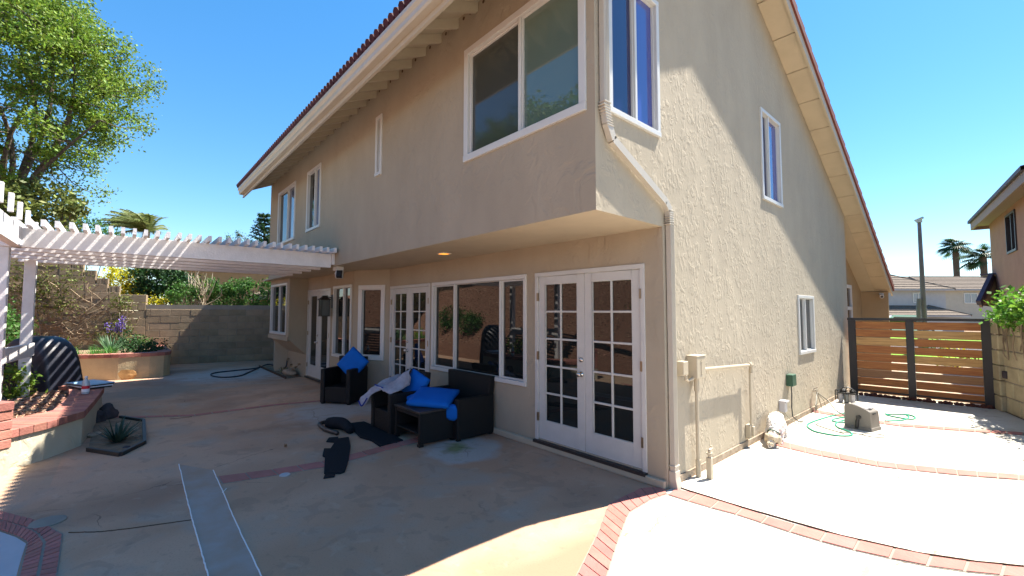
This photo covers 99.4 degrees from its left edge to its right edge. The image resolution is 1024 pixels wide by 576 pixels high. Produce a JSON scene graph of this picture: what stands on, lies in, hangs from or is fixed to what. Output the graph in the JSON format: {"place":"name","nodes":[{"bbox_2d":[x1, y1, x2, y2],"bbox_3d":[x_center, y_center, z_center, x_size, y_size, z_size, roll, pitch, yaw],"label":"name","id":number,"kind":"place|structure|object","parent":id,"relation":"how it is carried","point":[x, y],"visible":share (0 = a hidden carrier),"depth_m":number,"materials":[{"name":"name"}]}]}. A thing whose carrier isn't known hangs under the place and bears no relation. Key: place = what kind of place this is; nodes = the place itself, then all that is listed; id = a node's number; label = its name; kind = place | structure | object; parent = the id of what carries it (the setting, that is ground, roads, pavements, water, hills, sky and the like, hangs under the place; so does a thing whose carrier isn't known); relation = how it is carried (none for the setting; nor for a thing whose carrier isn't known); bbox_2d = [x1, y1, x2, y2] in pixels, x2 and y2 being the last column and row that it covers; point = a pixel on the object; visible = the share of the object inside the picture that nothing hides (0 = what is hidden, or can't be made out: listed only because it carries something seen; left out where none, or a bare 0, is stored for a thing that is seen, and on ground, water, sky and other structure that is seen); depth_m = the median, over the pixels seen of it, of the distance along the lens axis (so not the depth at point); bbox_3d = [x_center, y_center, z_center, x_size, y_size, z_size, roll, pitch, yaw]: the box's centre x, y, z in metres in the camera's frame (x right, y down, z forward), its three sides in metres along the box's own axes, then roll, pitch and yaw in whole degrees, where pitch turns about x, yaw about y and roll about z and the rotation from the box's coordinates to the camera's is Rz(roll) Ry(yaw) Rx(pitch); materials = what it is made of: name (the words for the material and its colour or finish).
{"place":"outdoors","nodes":[
{"label":"outdoors","id":0,"kind":"place"},
{"bbox_2d":[325,417,354,433],"bbox_3d":[-2.367,1.899,6.045,0.576,0.174,0.206,-2,-4,33],"label":"rolled mat","id":1,"kind":"object","parent":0,"point":[344,424],"visible":0.98,"depth_m":6.02,"materials":[{"name":"black plastic"}]},
{"bbox_2d":[0,361,1023,575],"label":"patio","id":2,"kind":"structure","parent":0,"point":[487,504],"depth_m":3.85,"materials":[{"name":"concrete"}]},
{"bbox_2d":[0,401,13,476],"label":"brick pier","id":3,"kind":"structure","parent":2,"relation":"on","point":[6,411],"depth_m":4.35,"materials":[{"name":"paint"}]},
{"bbox_2d":[0,532,25,575],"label":"pool deck","id":4,"kind":"structure","parent":2,"relation":"on","point":[12,548],"depth_m":2.95,"materials":[{"name":"concrete"}]},
{"bbox_2d":[0,512,62,575],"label":"brick band mortar","id":5,"kind":"object","parent":2,"relation":"on","point":[41,556],"visible":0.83,"depth_m":3.02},
{"bbox_2d":[0,510,61,575],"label":"brick band","id":6,"kind":"object","parent":5,"relation":"on","point":[33,554],"visible":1,"depth_m":3.07,"materials":[{"name":"brick"}]},
{"bbox_2d":[4,336,82,391],"bbox_3d":[-7.897,1.420,7.273,1.171,1.235,0.782,0,-3,-2],"label":"covered grill","id":7,"kind":"object","parent":2,"relation":"on","point":[55,363],"visible":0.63,"depth_m":7.11,"materials":[{"name":"fabric"}]},
{"bbox_2d":[26,515,66,528],"bbox_3d":[-3.632,1.826,3.392,0.220,0.011,0.220,3,-4,-42],"label":"drain cover","id":8,"kind":"object","parent":2,"relation":"on","point":[49,521],"visible":1,"depth_m":3.38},
{"bbox_2d":[4,385,103,470],"bbox_3d":[-6.638,1.774,6.106,1.271,0.443,4.654,3,-4,-42],"label":"brick planter","id":9,"kind":"object","parent":2,"relation":"on","point":[68,422],"visible":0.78,"depth_m":5.05,"materials":[{"name":"paint"}]},
{"bbox_2d":[2,362,47,398],"bbox_3d":[-7.444,1.393,6.496,0.767,0.651,0.609,-2,-4,30],"label":"planter plant","id":10,"kind":"object","parent":9,"relation":"in","point":[9,391],"visible":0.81,"depth_m":6.42,"materials":[{"name":"green plant"}]},
{"bbox_2d":[2,389,67,417],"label":"planter chips","id":11,"kind":"object","parent":9,"relation":"in","point":[32,401],"visible":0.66,"depth_m":6.08,"materials":[{"name":"brown wood"}]},
{"bbox_2d":[86,415,145,456],"bbox_3d":[-5.344,1.954,5.905,0.572,0.065,2.647,3,-4,-42],"label":"edged bed","id":12,"kind":"object","parent":2,"relation":"on","point":[104,446],"visible":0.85,"depth_m":5.51,"materials":[{"name":"plastic"}]},
{"bbox_2d":[99,403,118,419],"bbox_3d":[-6.214,1.926,6.693,0.281,0.304,0.231,-1,-3,27],"label":"garden stone","id":13,"kind":"object","parent":12,"relation":"on","point":[110,410],"visible":0.51,"depth_m":6.64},
{"bbox_2d":[81,416,143,443],"bbox_3d":[-4.928,1.757,5.489,0.600,0.353,0.622,1,-3,-15],"label":"agave","id":14,"kind":"object","parent":12,"relation":"on","point":[120,435],"visible":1,"depth_m":5.41,"materials":[{"name":"green plant"}]},
{"bbox_2d":[77,345,170,380],"bbox_3d":[-11.010,1.983,11.870,2.437,0.643,4.344,3,-4,-42],"label":"curved planter","id":15,"kind":"object","parent":2,"relation":"on","point":[111,366],"visible":0.56,"depth_m":10.54,"materials":[{"name":"beige paint"}]},
{"bbox_2d":[74,345,119,354],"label":"grass clump","id":16,"kind":"object","parent":15,"relation":"in","point":[93,351],"visible":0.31,"depth_m":10.65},
{"bbox_2d":[88,332,126,350],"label":"silver plant","id":17,"kind":"object","parent":15,"relation":"in","point":[106,342],"visible":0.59,"depth_m":11.26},
{"bbox_2d":[104,316,132,350],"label":"purple flower","id":18,"kind":"object","parent":15,"relation":"in","point":[120,329],"visible":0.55,"depth_m":12.10,"materials":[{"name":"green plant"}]},
{"bbox_2d":[118,370,136,379],"bbox_3d":[-9.272,2.100,10.467,0.349,0.263,0.040,3,-4,-42],"label":"stain","id":19,"kind":"object","parent":15,"relation":"on","point":[126,374],"visible":0.99,"depth_m":10.45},
{"bbox_2d":[115,332,170,352],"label":"dark shrub","id":20,"kind":"object","parent":15,"relation":"in","point":[133,347],"visible":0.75,"depth_m":11.35,"materials":[{"name":"green plant"}]},
{"bbox_2d":[0,181,336,400],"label":"pergola","id":21,"kind":"object","parent":2,"relation":"on","point":[33,245],"visible":0.97,"depth_m":6.49,"materials":[{"name":"white wood"}]},
{"bbox_2d":[145,305,273,364],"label":"block wall","id":22,"kind":"structure","parent":2,"relation":"on","point":[209,333],"depth_m":14.01,"materials":[{"name":"beige concrete"}]},
{"bbox_2d":[179,464,259,575],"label":"trench patch","id":23,"kind":"object","parent":2,"relation":"on","point":[225,552],"visible":1,"depth_m":3.31,"materials":[{"name":"grey concrete"}]},
{"bbox_2d":[178,464,261,575],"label":"chalk line","id":24,"kind":"object","parent":23,"relation":"on","point":[232,516],"visible":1,"depth_m":3.28,"materials":[{"name":"white"}]},
{"bbox_2d":[130,401,319,417],"bbox_3d":[-4.615,2.049,7.341,3.786,0.014,0.578,2,-4,-27],"label":"brick band mortar","id":25,"kind":"object","parent":2,"relation":"on","point":[222,412],"visible":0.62,"depth_m":7.07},
{"bbox_2d":[116,400,319,417],"bbox_3d":[-4.615,2.040,7.341,3.766,0.011,0.564,2,-4,-27],"label":"brick band","id":26,"kind":"object","parent":25,"relation":"on","point":[221,411],"visible":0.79,"depth_m":7.11,"materials":[{"name":"brick"}]},
{"bbox_2d":[210,360,287,377],"bbox_3d":[-7.378,2.128,12.031,1.734,0.351,2.359,3,-4,-42],"label":"dark hose","id":27,"kind":"object","parent":2,"relation":"on","point":[240,370],"visible":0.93,"depth_m":11.74,"materials":[{"name":"black rubber"}]},
{"bbox_2d":[259,365,299,378],"bbox_3d":[-6.401,2.279,11.880,0.415,0.065,3.050,3,-4,-42],"label":"corner bed","id":28,"kind":"object","parent":2,"relation":"on","point":[270,369],"visible":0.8,"depth_m":11.64,"materials":[{"name":"soil"}]},
{"bbox_2d":[218,440,417,483],"bbox_3d":[-1.660,1.934,5.170,3.020,0.014,0.448,3,-4,-42],"label":"brick band mortar","id":29,"kind":"object","parent":2,"relation":"on","point":[306,470],"visible":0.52,"depth_m":4.49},
{"bbox_2d":[219,437,417,482],"bbox_3d":[-1.660,1.925,5.170,3.005,0.011,0.431,3,-4,-42],"label":"brick band","id":30,"kind":"object","parent":29,"relation":"on","point":[252,475],"visible":0.67,"depth_m":4.57,"materials":[{"name":"brick"}]},
{"bbox_2d":[322,437,349,473],"bbox_3d":[-2.022,1.912,5.001,0.296,0.017,1.322,1,-3,-20],"label":"foam mat","id":31,"kind":"object","parent":2,"relation":"on","point":[336,455],"visible":1,"depth_m":4.89,"materials":[{"name":"rubber"}]},
{"bbox_2d":[320,355,367,404],"bbox_3d":[-3.080,1.683,8.011,0.600,0.800,0.610,-1,-3,13],"label":"wicker armchair","id":32,"kind":"object","parent":2,"relation":"on","point":[339,385],"visible":0.81,"depth_m":7.79,"materials":[{"name":"black"}]},
{"bbox_2d":[337,346,368,373],"bbox_3d":[-2.929,1.382,7.991,0.440,0.440,0.122,39,-9,16],"label":"throw pillow","id":33,"kind":"object","parent":32,"relation":"on","point":[353,357],"visible":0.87,"depth_m":7.95,"materials":[{"name":"fabric"}]},
{"bbox_2d":[351,421,402,446],"bbox_3d":[-1.917,1.955,5.871,0.388,0.021,1.322,3,-4,-42],"label":"foam mat","id":34,"kind":"object","parent":2,"relation":"on","point":[379,437],"visible":0.81,"depth_m":5.74,"materials":[{"name":"rubber"}]},
{"bbox_2d":[371,369,430,433],"bbox_3d":[-1.581,1.596,6.190,0.630,0.780,0.600,3,-4,-42],"label":"wicker armchair","id":35,"kind":"object","parent":2,"relation":"on","point":[382,411],"visible":0.41,"depth_m":5.98,"materials":[{"name":"black"}]},
{"bbox_2d":[358,384,383,406],"bbox_3d":[-1.984,1.515,6.105,0.232,0.294,0.367,3,-4,-42],"label":"storage bag","id":36,"kind":"object","parent":35,"relation":"on","point":[363,400],"visible":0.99,"depth_m":6.11,"materials":[{"name":"grey fabric"}]},
{"bbox_2d":[376,368,410,393],"bbox_3d":[-1.672,1.301,6.180,0.462,0.322,0.575,3,-4,-42],"label":"storage bag","id":37,"kind":"object","parent":35,"relation":"on","point":[395,383],"visible":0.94,"depth_m":6.08,"materials":[{"name":"grey fabric"}]},
{"bbox_2d":[401,369,429,391],"bbox_3d":[-1.372,1.386,6.188,0.360,0.360,0.112,23,-8,37],"label":"seat cushion","id":38,"kind":"object","parent":35,"relation":"on","point":[418,380],"visible":0.52,"depth_m":6.15,"materials":[{"name":"fabric"}]},
{"bbox_2d":[394,402,454,447],"bbox_3d":[-1.145,1.747,5.686,0.540,0.425,0.680,3,-4,-42],"label":"side table","id":39,"kind":"object","parent":2,"relation":"on","point":[427,425],"visible":0.74,"depth_m":5.47,"materials":[{"name":"black wicker"}]},
{"bbox_2d":[406,386,459,408],"bbox_3d":[-1.036,1.441,5.746,0.560,0.110,0.500,3,11,10],"label":"seat cushion","id":40,"kind":"object","parent":39,"relation":"on","point":[432,397],"visible":1,"depth_m":5.63,"materials":[{"name":"fabric"}]},
{"bbox_2d":[434,369,494,441],"bbox_3d":[-0.807,1.597,6.104,0.630,0.770,1.060,3,-4,-42],"label":"wicker loveseat","id":41,"kind":"object","parent":2,"relation":"on","point":[473,401],"visible":0.56,"depth_m":5.82,"materials":[{"name":"black"}]},
{"bbox_2d":[446,404,456,420],"bbox_3d":[-0.760,1.592,5.549,0.140,0.208,0.090,0,3,8],"label":"seat cushion","id":42,"kind":"object","parent":41,"relation":"on","point":[451,412],"visible":0.88,"depth_m":5.51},
{"bbox_2d":[68,417,1023,566],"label":"expansion joint","id":43,"kind":"object","parent":2,"relation":"on","point":[950,557],"visible":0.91,"depth_m":3.24,"materials":[{"name":"brown"}]},
{"bbox_2d":[576,487,667,575],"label":"brick band mortar","id":44,"kind":"object","parent":2,"relation":"on","point":[618,536],"visible":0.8,"depth_m":3.20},
{"bbox_2d":[577,487,666,575],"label":"brick band","id":45,"kind":"object","parent":44,"relation":"on","point":[624,505],"visible":1,"depth_m":3.27,"materials":[{"name":"brick"}]},
{"bbox_2d":[706,446,712,479],"bbox_3d":[1.970,1.733,4.311,0.093,0.310,0.060,3,-4,-42],"label":"pipe stub","id":46,"kind":"object","parent":2,"relation":"on","point":[709,467],"visible":1,"depth_m":4.28,"materials":[{"name":"beige paint"}]},
{"bbox_2d":[764,411,787,447],"bbox_3d":[3.382,1.792,5.573,0.246,0.356,0.892,-2,-4,34],"label":"dog","id":47,"kind":"object","parent":2,"relation":"on","point":[776,430],"visible":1,"depth_m":5.43},
{"bbox_2d":[806,412,852,436],"bbox_3d":[4.870,1.999,6.466,1.803,0.021,0.576,3,-4,-42],"label":"garden hose","id":48,"kind":"object","parent":2,"relation":"on","point":[851,434],"visible":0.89,"depth_m":6.07,"materials":[{"name":"teal"}]},
{"bbox_2d":[668,489,1005,575],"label":"brick band mortar","id":49,"kind":"object","parent":2,"relation":"on","point":[929,559],"visible":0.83,"depth_m":3.01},
{"bbox_2d":[668,489,1023,575],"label":"brick band","id":50,"kind":"object","parent":49,"relation":"on","point":[898,554],"visible":1,"depth_m":3.06,"materials":[{"name":"brick"}]},
{"bbox_2d":[835,387,857,402],"bbox_3d":[6.112,1.946,7.935,0.284,0.289,0.265,-1,-3,16],"label":"pump unit","id":51,"kind":"object","parent":2,"relation":"on","point":[849,396],"visible":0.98,"depth_m":7.89,"materials":[{"name":"grey metal"}]},
{"bbox_2d":[844,402,881,431],"bbox_3d":[4.979,1.825,6.174,0.332,0.353,0.325,2,-4,-29],"label":"hose box","id":52,"kind":"object","parent":2,"relation":"on","point":[860,416],"visible":1,"depth_m":6.09,"materials":[{"name":"beige plastic"}]},
{"bbox_2d":[776,444,1023,480],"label":"brick band mortar","id":53,"kind":"object","parent":2,"relation":"on","point":[908,470],"visible":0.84,"depth_m":4.55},
{"bbox_2d":[776,442,1023,479],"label":"brick band","id":54,"kind":"object","parent":53,"relation":"on","point":[829,454],"visible":0.95,"depth_m":4.64,"materials":[{"name":"brick"}]},
{"bbox_2d":[813,411,1023,435],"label":"brick band mortar","id":55,"kind":"object","parent":2,"relation":"on","point":[941,429],"visible":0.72,"depth_m":6.10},
{"bbox_2d":[812,410,1022,434],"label":"brick band","id":56,"kind":"object","parent":55,"relation":"on","point":[940,427],"visible":0.8,"depth_m":6.18,"materials":[{"name":"brick"}]},
{"bbox_2d":[990,319,1023,418],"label":"boundary wall","id":57,"kind":"structure","parent":2,"relation":"on","point":[1009,396],"depth_m":7.04,"materials":[{"name":"concrete"}]},
{"bbox_2d":[847,318,996,408],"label":"wooden gate","id":58,"kind":"structure","parent":57,"relation":"attached to","point":[912,360],"depth_m":8.06,"materials":[{"name":"brown wood"}]},
{"bbox_2d":[978,285,1023,360],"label":"wall creeper","id":59,"kind":"object","parent":57,"relation":"attached to","point":[1009,312],"depth_m":6.80,"materials":[{"name":"green plant"}]},
{"bbox_2d":[0,0,1023,318],"label":"sky","id":60,"kind":"structure","parent":0,"point":[926,97],"materials":[{"name":"blue"}]},
{"bbox_2d":[253,331,1023,419],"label":"ground","id":61,"kind":"structure","parent":0,"point":[964,331],"depth_m":14.86,"materials":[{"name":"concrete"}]},
{"bbox_2d":[8,258,147,349],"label":"stepped wall","id":62,"kind":"structure","parent":61,"relation":"on","point":[104,287],"depth_m":12.44,"materials":[{"name":"beige concrete"}]},
{"bbox_2d":[7,260,139,346],"bbox_3d":[-14.877,0.354,10.641,8.881,3.044,0.249,2,-4,-32],"label":"dry vine","id":63,"kind":"object","parent":62,"relation":"attached to","point":[40,291],"visible":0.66,"depth_m":12.19,"materials":[{"name":"brown plant"}]},
{"bbox_2d":[98,266,148,318],"bbox_3d":[-15.702,0.609,17.618,1.931,3.370,1.918,0,-3,-5],"label":"yellow shrub","id":64,"kind":"object","parent":61,"relation":"on","point":[111,277],"visible":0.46,"depth_m":17.23,"materials":[{"name":"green plant"}]},
{"bbox_2d":[97,209,170,310],"bbox_3d":[-20.848,-0.721,23.802,3.364,7.279,3.627,3,-4,-42],"label":"feather palm","id":65,"kind":"object","parent":61,"relation":"on","point":[141,222],"visible":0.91,"depth_m":23.53,"materials":[{"name":"green plant"}]},
{"bbox_2d":[121,267,200,310],"bbox_3d":[-14.573,0.427,17.943,2.416,3.776,2.807,0,-3,5],"label":"glossy shrub","id":66,"kind":"object","parent":61,"relation":"on","point":[149,285],"visible":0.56,"depth_m":17.43,"materials":[{"name":"green plant"}]},
{"bbox_2d":[158,276,210,304],"bbox_3d":[-13.324,0.907,17.615,1.705,2.779,1.717,3,-4,-42],"label":"glossy shrub","id":67,"kind":"object","parent":61,"relation":"on","point":[191,291],"visible":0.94,"depth_m":17.48,"materials":[{"name":"green plant"}]},
{"bbox_2d":[186,271,221,304],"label":"bare shrub","id":68,"kind":"object","parent":61,"relation":"on","point":[204,291],"visible":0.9,"depth_m":17.96,"materials":[{"name":"beige plant"}]},
{"bbox_2d":[173,270,269,304],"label":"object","id":69,"kind":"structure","parent":61,"relation":"on","point":[223,276],"depth_m":25.11,"materials":[{"name":"green plant"}]},
{"bbox_2d":[183,277,270,305],"bbox_3d":[-11.661,0.968,18.550,4.570,3.086,1.383,0,-3,9],"label":"clipped hedge","id":70,"kind":"object","parent":61,"relation":"on","point":[229,290],"visible":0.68,"depth_m":18.46,"materials":[{"name":"green plant"}]},
{"bbox_2d":[248,212,269,243],"bbox_3d":[-17.107,-0.991,29.866,4.226,8.488,4.186,3,-4,-42],"label":"conifer","id":71,"kind":"object","parent":61,"relation":"on","point":[262,222],"visible":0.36,"depth_m":29.66,"materials":[{"name":"green plant"}]},
{"bbox_2d":[236,0,893,489],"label":"house","id":72,"kind":"structure","parent":61,"relation":"on","point":[578,228],"depth_m":5.29,"materials":[{"name":"beige paint"}]},
{"bbox_2d":[269,283,286,334],"bbox_3d":[-6.076,0.549,11.336,0.090,1.300,1.538,3,-4,-42],"label":"window","id":73,"kind":"structure","parent":72,"relation":"in","point":[278,306],"depth_m":11.31,"materials":[{"name":"white plastic"}]},
{"bbox_2d":[277,181,295,243],"bbox_3d":[-5.350,-1.733,10.337,0.090,1.330,1.454,3,-4,-42],"label":"window","id":74,"kind":"structure","parent":72,"relation":"in","point":[287,197],"depth_m":10.33,"materials":[{"name":"glass"}]},
{"bbox_2d":[306,292,318,377],"bbox_3d":[-4.842,1.123,10.529,0.114,2.052,0.764,3,-4,-42],"label":"door","id":75,"kind":"structure","parent":72,"relation":"in","point":[312,364],"depth_m":10.57,"materials":[{"name":"white paint"}]},
{"bbox_2d":[305,162,321,232],"bbox_3d":[-4.021,-1.817,8.852,0.090,1.280,0.864,3,-4,-42],"label":"window","id":76,"kind":"structure","parent":72,"relation":"in","point":[313,198],"depth_m":8.91,"materials":[{"name":"white plastic"}]},
{"bbox_2d":[317,291,329,378],"bbox_3d":[-4.312,1.093,9.973,0.066,2.052,0.764,3,-4,-42],"label":"door","id":77,"kind":"structure","parent":72,"relation":"in","point":[323,332],"depth_m":10.04,"materials":[{"name":"white paint"}]},
{"bbox_2d":[317,295,332,315],"bbox_3d":[-4.079,0.381,9.500,0.299,0.480,0.240,3,-4,-42],"label":"wall lantern","id":78,"kind":"object","parent":72,"relation":"attached to","point":[324,306],"depth_m":9.43,"materials":[{"name":"black metal"}]},
{"bbox_2d":[331,284,351,356],"bbox_3d":[-3.574,0.705,9.171,0.090,1.520,1.024,3,-4,-42],"label":"window","id":79,"kind":"structure","parent":72,"relation":"in","point":[342,295],"depth_m":9.25,"materials":[{"name":"white plastic"}]},
{"bbox_2d":[357,285,384,360],"bbox_3d":[-2.768,0.678,8.571,0.634,1.470,0.090,-1,-3,20],"label":"window","id":80,"kind":"structure","parent":72,"relation":"in","point":[371,298],"depth_m":8.59,"materials":[{"name":"white plastic"}]},
{"bbox_2d":[374,113,382,176],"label":"window","id":81,"kind":"structure","parent":72,"relation":"in","point":[379,119],"depth_m":6.62,"materials":[{"name":"white plastic"}]},
{"bbox_2d":[389,288,409,376],"bbox_3d":[-2.101,0.996,8.066,0.114,1.981,0.694,3,-4,-42],"label":"door","id":82,"kind":"structure","parent":72,"relation":"in","point":[400,301],"depth_m":8.10,"materials":[{"name":"white paint"}]},
{"bbox_2d":[409,286,428,371],"bbox_3d":[-1.618,0.969,7.562,0.066,1.981,0.694,3,-4,-42],"label":"door","id":83,"kind":"structure","parent":72,"relation":"in","point":[419,300],"depth_m":7.60,"materials":[{"name":"white paint"}]},
{"bbox_2d":[430,274,526,386],"bbox_3d":[-0.559,0.582,6.400,0.090,1.430,2.289,3,-4,-42],"label":"window","id":84,"kind":"structure","parent":72,"relation":"in","point":[479,325],"depth_m":6.27,"materials":[{"name":"glass"}]},
{"bbox_2d":[463,0,586,162],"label":"window","id":85,"kind":"structure","parent":72,"relation":"in","point":[526,76],"depth_m":4.22,"materials":[{"name":"glass"}]},
{"bbox_2d":[536,274,585,450],"bbox_3d":[0.554,0.838,5.100,0.114,1.981,0.732,3,-4,-42],"label":"door","id":86,"kind":"structure","parent":72,"relation":"in","point":[561,298],"depth_m":5.10,"materials":[{"name":"white paint"}]},
{"bbox_2d":[584,269,643,468],"bbox_3d":[1.062,0.809,4.569,0.066,1.981,0.732,3,-4,-42],"label":"door","id":87,"kind":"structure","parent":72,"relation":"in","point":[613,363],"depth_m":4.56,"materials":[{"name":"white paint"}]},
{"bbox_2d":[609,0,661,137],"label":"window","id":88,"kind":"structure","parent":72,"relation":"in","point":[634,62],"depth_m":4.00,"materials":[{"name":"glass"}]},
{"bbox_2d":[677,354,754,477],"bbox_3d":[2.311,1.307,4.773,1.775,1.212,0.120,3,-4,-42],"label":"electric conduit","id":89,"kind":"object","parent":72,"relation":"attached to","point":[693,367],"visible":0.99,"depth_m":4.36,"materials":[{"name":"metal"}]},
{"bbox_2d":[759,107,783,207],"bbox_3d":[3.773,-1.879,6.359,0.828,1.310,0.090,3,-4,-42],"label":"window","id":90,"kind":"structure","parent":72,"relation":"in","point":[770,131],"depth_m":6.44,"materials":[{"name":"white plastic"}]},
{"bbox_2d":[786,373,802,421],"bbox_3d":[4.207,1.641,6.466,0.394,0.726,0.096,3,-4,-39],"label":"timer box","id":91,"kind":"object","parent":72,"relation":"attached to","point":[790,380],"visible":1,"depth_m":6.36,"materials":[{"name":"green plastic"}]},
{"bbox_2d":[797,295,815,354],"bbox_3d":[4.855,0.602,7.195,0.878,0.950,0.090,3,-4,-42],"label":"window","id":92,"kind":"structure","parent":72,"relation":"in","point":[806,313],"depth_m":7.18,"materials":[{"name":"white plastic"}]},
{"bbox_2d":[847,285,852,317],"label":"window","id":93,"kind":"structure","parent":72,"relation":"in","point":[849,287],"depth_m":10.49,"materials":[{"name":"white plastic"}]},
{"bbox_2d":[936,238,973,275],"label":"fan palm","id":94,"kind":"object","parent":61,"relation":"on","point":[953,247],"visible":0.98,"depth_m":59.67,"materials":[{"name":"green plant"}]},
{"bbox_2d":[957,244,990,277],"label":"fan palm","id":95,"kind":"object","parent":61,"relation":"on","point":[981,259],"visible":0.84,"depth_m":54.74,"materials":[{"name":"green plant"}]},
{"bbox_2d":[967,165,1023,308],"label":"neighbour house","id":96,"kind":"structure","parent":61,"relation":"on","point":[999,213],"depth_m":11.93,"materials":[{"name":"brown paint"}]},
{"bbox_2d":[1004,209,1017,253],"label":"window","id":97,"kind":"structure","parent":96,"relation":"in","point":[1010,219],"depth_m":11.56,"materials":[{"name":"brown metal"}]},
{"bbox_2d":[858,362,983,404],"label":"driveway","id":98,"kind":"structure","parent":0,"point":[930,382],"depth_m":9.93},
{"bbox_2d":[888,274,971,331],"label":"house","id":99,"kind":"structure","parent":0,"point":[904,297],"depth_m":37.53,"materials":[{"name":"paint"}]},
{"bbox_2d":[891,354,981,358],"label":"lawn","id":100,"kind":"structure","parent":0,"point":[930,356],"depth_m":16.18,"materials":[{"name":"green plant"}]},
{"bbox_2d":[914,216,928,347],"bbox_3d":[16.456,-0.115,17.479,0.344,5.472,0.546,-2,-4,37],"label":"steel pole","id":101,"kind":"object","parent":100,"relation":"on","point":[921,308],"visible":0.68,"depth_m":17.45,"materials":[{"name":"grey metal"}]},
{"bbox_2d":[907,276,994,322],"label":"house","id":102,"kind":"structure","parent":0,"point":[963,297],"depth_m":42.08,"materials":[{"name":"beige paint"}]},
{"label":"hillside","id":103,"kind":"structure","parent":0,"visible":0},
{"bbox_2d":[5,307,37,346],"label":"slope bush","id":104,"kind":"object","parent":103,"relation":"on","point":[11,324],"visible":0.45,"depth_m":8.60,"materials":[{"name":"green plant"}]},
{"bbox_2d":[0,170,91,231],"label":"broadleaf shrub","id":105,"kind":"object","parent":103,"relation":"on","point":[68,208],"visible":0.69,"depth_m":12.64,"materials":[{"name":"green plant"}]},
{"bbox_2d":[0,0,167,211],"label":"leafy tree","id":106,"kind":"object","parent":103,"relation":"on","point":[41,31],"visible":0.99,"depth_m":13.22,"materials":[{"name":"green plant"}]},
{"bbox_2d":[49,211,130,277],"bbox_3d":[-15.631,-0.974,15.972,2.446,3.953,2.240,3,-4,-42],"label":"round shrub","id":107,"kind":"object","parent":103,"relation":"on","point":[94,223],"visible":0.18,"depth_m":15.94,"materials":[{"name":"green plant"}]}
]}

